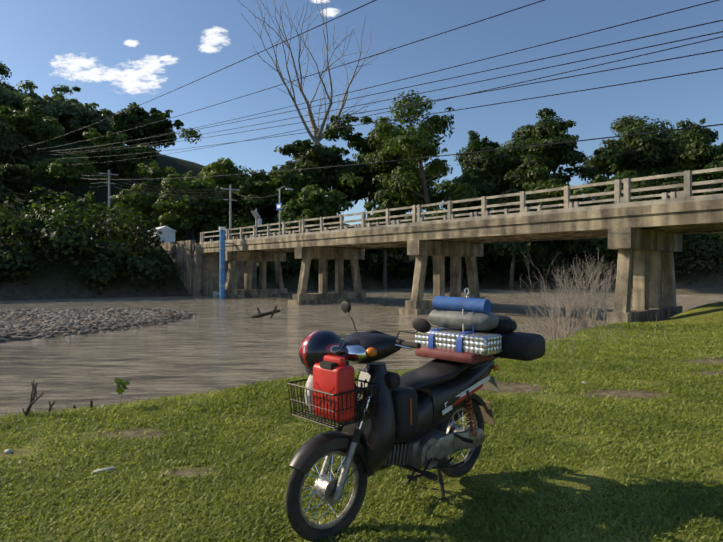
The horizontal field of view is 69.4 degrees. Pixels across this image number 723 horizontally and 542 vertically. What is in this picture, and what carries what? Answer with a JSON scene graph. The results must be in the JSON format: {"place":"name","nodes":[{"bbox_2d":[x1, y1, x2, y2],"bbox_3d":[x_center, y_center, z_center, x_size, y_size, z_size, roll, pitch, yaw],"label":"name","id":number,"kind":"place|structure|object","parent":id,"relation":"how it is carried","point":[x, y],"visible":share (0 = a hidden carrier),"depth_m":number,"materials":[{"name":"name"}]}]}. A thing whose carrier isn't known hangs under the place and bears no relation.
{"place":"outdoors","nodes":[
{"label":"outdoors","id":0,"kind":"place"},
{"bbox_2d":[0,138,722,541],"bbox_3d":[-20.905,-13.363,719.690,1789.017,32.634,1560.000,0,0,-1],"label":"ground","id":1,"kind":"structure","parent":0,"point":[54,282],"depth_m":6.47,"materials":[{"name":"green plant"}]},
{"bbox_2d":[0,85,26,111],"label":"tree","id":2,"kind":"object","parent":1,"relation":"on","point":[8,97],"visible":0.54,"depth_m":100.44,"materials":[{"name":"green plant"}]},
{"bbox_2d":[0,61,27,96],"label":"tree","id":3,"kind":"object","parent":1,"relation":"on","point":[4,72],"visible":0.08,"depth_m":122.60,"materials":[{"name":"green plant"}]},
{"bbox_2d":[0,168,28,218],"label":"tree","id":4,"kind":"object","parent":1,"relation":"on","point":[5,192],"visible":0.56,"depth_m":61.11,"materials":[{"name":"green plant"}]},
{"bbox_2d":[0,163,43,194],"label":"tree","id":5,"kind":"object","parent":1,"relation":"on","point":[19,179],"visible":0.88,"depth_m":68.86,"materials":[{"name":"green plant"}]},
{"bbox_2d":[0,121,48,171],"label":"tree","id":6,"kind":"object","parent":1,"relation":"on","point":[12,152],"visible":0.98,"depth_m":77.33,"materials":[{"name":"green plant"}]},
{"bbox_2d":[0,102,64,145],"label":"tree","id":7,"kind":"object","parent":1,"relation":"on","point":[35,129],"visible":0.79,"depth_m":84.72,"materials":[{"name":"green plant"}]},
{"bbox_2d":[18,186,75,217],"bbox_3d":[-37.456,-7.322,62.978,6.093,5.276,6.301,0,0,-27],"label":"tree","id":8,"kind":"object","parent":1,"relation":"on","point":[36,192],"visible":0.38,"depth_m":61.39,"materials":[{"name":"green plant"}]},
{"bbox_2d":[16,80,90,136],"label":"tree","id":9,"kind":"object","parent":1,"relation":"on","point":[71,112],"visible":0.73,"depth_m":99.83,"materials":[{"name":"green plant"}]},
{"bbox_2d":[23,148,110,191],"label":"tree","id":10,"kind":"object","parent":1,"relation":"on","point":[56,170],"visible":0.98,"depth_m":74.70,"materials":[{"name":"green plant"}]},
{"bbox_2d":[17,86,137,146],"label":"tree","id":11,"kind":"object","parent":1,"relation":"on","point":[79,135],"visible":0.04,"depth_m":115.07,"materials":[{"name":"green plant"}]},
{"bbox_2d":[63,191,115,234],"bbox_3d":[-33.127,-7.130,65.026,6.932,6.081,7.305,0,0,-1],"label":"tree","id":12,"kind":"object","parent":1,"relation":"on","point":[106,207],"visible":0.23,"depth_m":63.31,"materials":[{"name":"green plant"}]},
{"bbox_2d":[68,102,125,145],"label":"tree","id":13,"kind":"object","parent":1,"relation":"on","point":[103,127],"visible":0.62,"depth_m":105.53,"materials":[{"name":"green plant"}]},
{"bbox_2d":[77,128,160,178],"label":"tree","id":14,"kind":"object","parent":1,"relation":"on","point":[127,171],"visible":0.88,"depth_m":89.06,"materials":[{"name":"green plant"}]},
{"bbox_2d":[107,182,156,220],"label":"tree","id":15,"kind":"object","parent":1,"relation":"on","point":[143,202],"visible":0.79,"depth_m":67.30,"materials":[{"name":"green plant"}]},
{"bbox_2d":[110,102,201,174],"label":"tree","id":16,"kind":"object","parent":1,"relation":"on","point":[135,117],"visible":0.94,"depth_m":99.04,"materials":[{"name":"green plant"}]},
{"bbox_2d":[135,209,185,241],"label":"tree","id":17,"kind":"object","parent":1,"relation":"on","point":[152,218],"visible":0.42,"depth_m":65.73,"materials":[{"name":"green plant"}]},
{"bbox_2d":[151,226,176,242],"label":"bank shed","id":18,"kind":"structure","parent":1,"relation":"on","point":[168,234],"depth_m":55.78,"materials":[{"name":"white paint"}]},
{"bbox_2d":[134,161,207,201],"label":"tree","id":19,"kind":"object","parent":1,"relation":"on","point":[154,176],"visible":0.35,"depth_m":79.46,"materials":[{"name":"green plant"}]},
{"bbox_2d":[152,195,228,239],"bbox_3d":[-21.081,-6.116,66.788,8.342,6.980,9.559,0,0,-1],"label":"tree","id":20,"kind":"object","parent":1,"relation":"on","point":[194,216],"visible":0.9,"depth_m":64.92,"materials":[{"name":"green plant"}]},
{"bbox_2d":[157,173,239,242],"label":"tree","id":21,"kind":"object","parent":1,"relation":"on","point":[197,187],"visible":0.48,"depth_m":66.95,"materials":[{"name":"green plant"}]},
{"bbox_2d":[193,157,277,235],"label":"tree","id":22,"kind":"object","parent":1,"relation":"on","point":[218,168],"visible":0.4,"depth_m":74.14,"materials":[{"name":"green plant"}]},
{"bbox_2d":[237,169,319,226],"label":"tree","id":23,"kind":"object","parent":1,"relation":"on","point":[265,185],"visible":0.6,"depth_m":70.58,"materials":[{"name":"green plant"}]},
{"bbox_2d":[4,306,587,474],"bbox_3d":[-3.513,1.786,15.129,6.471,1.302,22.428,0,0,-19],"label":"debris","id":24,"kind":"object","parent":1,"relation":"on","point":[117,381],"visible":0.79,"depth_m":5.58,"materials":[{"name":"brown plant"}]},
{"bbox_2d":[271,184,353,235],"bbox_3d":[-6.352,-5.293,66.486,10.683,10.598,13.654,0,0,-1],"label":"tree","id":25,"kind":"object","parent":1,"relation":"on","point":[311,202],"visible":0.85,"depth_m":62.27,"materials":[{"name":"green plant"}]},
{"bbox_2d":[264,113,370,226],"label":"tree","id":26,"kind":"object","parent":1,"relation":"on","point":[306,154],"visible":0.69,"depth_m":76.60,"materials":[{"name":"green plant"}]},
{"bbox_2d":[238,0,396,144],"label":"bare tree","id":27,"kind":"object","parent":1,"relation":"on","point":[316,137],"visible":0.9,"depth_m":83.66,"materials":[{"name":"grey plant"}]},
{"bbox_2d":[0,312,722,541],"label":"grass tufts","id":28,"kind":"object","parent":1,"relation":"on","point":[437,528],"visible":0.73,"depth_m":3.93,"materials":[{"name":"green plant"}]},
{"bbox_2d":[0,191,722,293],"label":"bank shrubs","id":29,"kind":"object","parent":1,"relation":"on","point":[42,230],"visible":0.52,"depth_m":49.37,"materials":[{"name":"green plant"}]},
{"bbox_2d":[20,0,722,238],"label":"power lines","id":30,"kind":"object","parent":1,"relation":"on","point":[230,199],"visible":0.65,"depth_m":19.78,"materials":[{"name":"rubber"}]},
{"bbox_2d":[342,116,418,252],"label":"tree","id":31,"kind":"object","parent":1,"relation":"on","point":[366,119],"depth_m":93.05,"materials":[{"name":"green plant"}]},
{"bbox_2d":[364,185,410,288],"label":"tree","id":32,"kind":"object","parent":1,"relation":"on","point":[386,201],"visible":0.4,"depth_m":65.89,"materials":[{"name":"green plant"}]},
{"bbox_2d":[345,130,439,217],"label":"tree","id":33,"kind":"object","parent":1,"relation":"on","point":[358,142],"visible":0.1,"depth_m":82.17,"materials":[{"name":"green plant"}]},
{"bbox_2d":[360,117,434,263],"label":"tree","id":34,"kind":"object","parent":1,"relation":"on","point":[382,169],"visible":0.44,"depth_m":74.57,"materials":[{"name":"green plant"}]},
{"bbox_2d":[286,288,545,541],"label":"motorbike","id":35,"kind":"object","parent":1,"relation":"on","point":[381,415],"visible":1,"depth_m":3.11,"materials":[{"name":"plastic"}]},
{"bbox_2d":[339,90,504,263],"bbox_3d":[6.692,-9.537,65.797,19.863,25.690,12.770,0,0,-20],"label":"tree","id":36,"kind":"object","parent":1,"relation":"on","point":[421,141],"visible":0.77,"depth_m":64.34,"materials":[{"name":"green plant"}]},
{"bbox_2d":[159,167,722,324],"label":"bridge","id":37,"kind":"structure","parent":1,"relation":"on","point":[644,238],"depth_m":28.04,"materials":[{"name":"concrete"}]},
{"bbox_2d":[219,208,261,298],"bbox_3d":[-9.925,-0.890,42.652,4.290,8.239,1.605,0,0,44],"label":"water gauge station","id":38,"kind":"object","parent":37,"relation":"attached to","point":[256,215],"visible":0.92,"depth_m":43.37,"materials":[{"name":"blue paint"}]},
{"bbox_2d":[276,186,292,234],"bbox_3d":[-5.894,-4.475,39.814,0.632,3.941,1.732,0,0,24],"label":"street lamp","id":39,"kind":"object","parent":37,"relation":"on","point":[279,206],"visible":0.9,"depth_m":39.15,"materials":[{"name":"grey metal"}]},
{"bbox_2d":[440,182,495,279],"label":"tree","id":40,"kind":"object","parent":1,"relation":"on","point":[486,191],"visible":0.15,"depth_m":72.53,"materials":[{"name":"green plant"}]},
{"bbox_2d":[454,130,502,176],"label":"tree","id":41,"kind":"object","parent":1,"relation":"on","point":[476,144],"visible":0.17,"depth_m":93.07,"materials":[{"name":"green plant"}]},
{"bbox_2d":[452,145,523,214],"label":"tree","id":42,"kind":"object","parent":1,"relation":"on","point":[494,170],"visible":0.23,"depth_m":82.30,"materials":[{"name":"green plant"}]},
{"bbox_2d":[488,188,546,289],"bbox_3d":[19.531,-3.520,65.647,9.727,13.613,8.914,0,0,-1],"label":"tree","id":43,"kind":"object","parent":1,"relation":"on","point":[516,250],"visible":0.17,"depth_m":64.27,"materials":[{"name":"green plant"}]},
{"bbox_2d":[495,138,570,189],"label":"tree","id":44,"kind":"object","parent":1,"relation":"on","point":[560,174],"visible":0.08,"depth_m":86.73,"materials":[{"name":"green plant"}]},
{"bbox_2d":[511,125,579,244],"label":"tree","id":45,"kind":"object","parent":1,"relation":"on","point":[524,132],"visible":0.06,"depth_m":93.04,"materials":[{"name":"green plant"}]},
{"bbox_2d":[522,178,586,260],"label":"tree","id":46,"kind":"object","parent":1,"relation":"on","point":[532,186],"visible":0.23,"depth_m":69.06,"materials":[{"name":"green plant"}]},
{"bbox_2d":[502,108,614,250],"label":"tree","id":47,"kind":"object","parent":1,"relation":"on","point":[541,162],"visible":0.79,"depth_m":78.04,"materials":[{"name":"green plant"}]},
{"bbox_2d":[508,248,667,361],"bbox_3d":[5.067,0.940,12.892,4.127,3.312,12.255,0,0,24],"label":"bare shrub","id":48,"kind":"object","parent":1,"relation":"on","point":[592,322],"visible":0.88,"depth_m":16.04,"materials":[{"name":"beige plant"}]},
{"bbox_2d":[572,196,643,285],"bbox_3d":[30.346,-3.190,64.116,9.234,11.607,8.624,0,0,-23],"label":"tree","id":49,"kind":"object","parent":1,"relation":"on","point":[593,245],"visible":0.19,"depth_m":62.65,"materials":[{"name":"green plant"}]},
{"bbox_2d":[578,122,651,199],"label":"tree","id":50,"kind":"object","parent":1,"relation":"on","point":[588,163],"visible":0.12,"depth_m":82.29,"materials":[{"name":"green plant"}]},
{"bbox_2d":[570,170,669,206],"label":"tree","id":51,"kind":"object","parent":1,"relation":"on","point":[634,185],"visible":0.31,"depth_m":66.86,"materials":[{"name":"green plant"}]},
{"bbox_2d":[594,115,646,175],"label":"tree","id":52,"kind":"object","parent":1,"relation":"on","point":[629,119],"visible":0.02,"depth_m":94.04,"materials":[{"name":"green plant"}]},
{"bbox_2d":[607,116,691,185],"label":"tree","id":53,"kind":"object","parent":1,"relation":"on","point":[646,148],"visible":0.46,"depth_m":77.63,"materials":[{"name":"green plant"}]},
{"bbox_2d":[620,132,721,235],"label":"tree","id":54,"kind":"object","parent":1,"relation":"on","point":[699,148],"visible":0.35,"depth_m":74.76,"materials":[{"name":"green plant"}]},
{"bbox_2d":[650,160,722,198],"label":"tree","id":55,"kind":"object","parent":1,"relation":"on","point":[716,164],"visible":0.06,"depth_m":65.80,"materials":[{"name":"green plant"}]},
{"bbox_2d":[667,118,722,159],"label":"tree","id":56,"kind":"object","parent":1,"relation":"on","point":[711,134],"visible":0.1,"depth_m":86.36,"materials":[{"name":"green plant"}]},
{"bbox_2d":[667,142,722,193],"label":"tree","id":57,"kind":"object","parent":1,"relation":"on","point":[710,176],"visible":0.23,"depth_m":73.31,"materials":[{"name":"green plant"}]},
{"bbox_2d":[0,288,722,416],"bbox_3d":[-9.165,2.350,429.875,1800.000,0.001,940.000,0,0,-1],"label":"river water","id":58,"kind":"structure","parent":0,"point":[215,343],"depth_m":16.93,"materials":[{"name":"brown liquid"}]},
{"bbox_2d":[0,308,197,340],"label":"river stones","id":59,"kind":"object","parent":58,"relation":"on","point":[58,320],"visible":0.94,"depth_m":23.01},
{"bbox_2d":[0,0,722,226],"label":"sky","id":60,"kind":"structure","parent":0,"point":[119,53],"materials":[{"name":"blue"}]}
]}

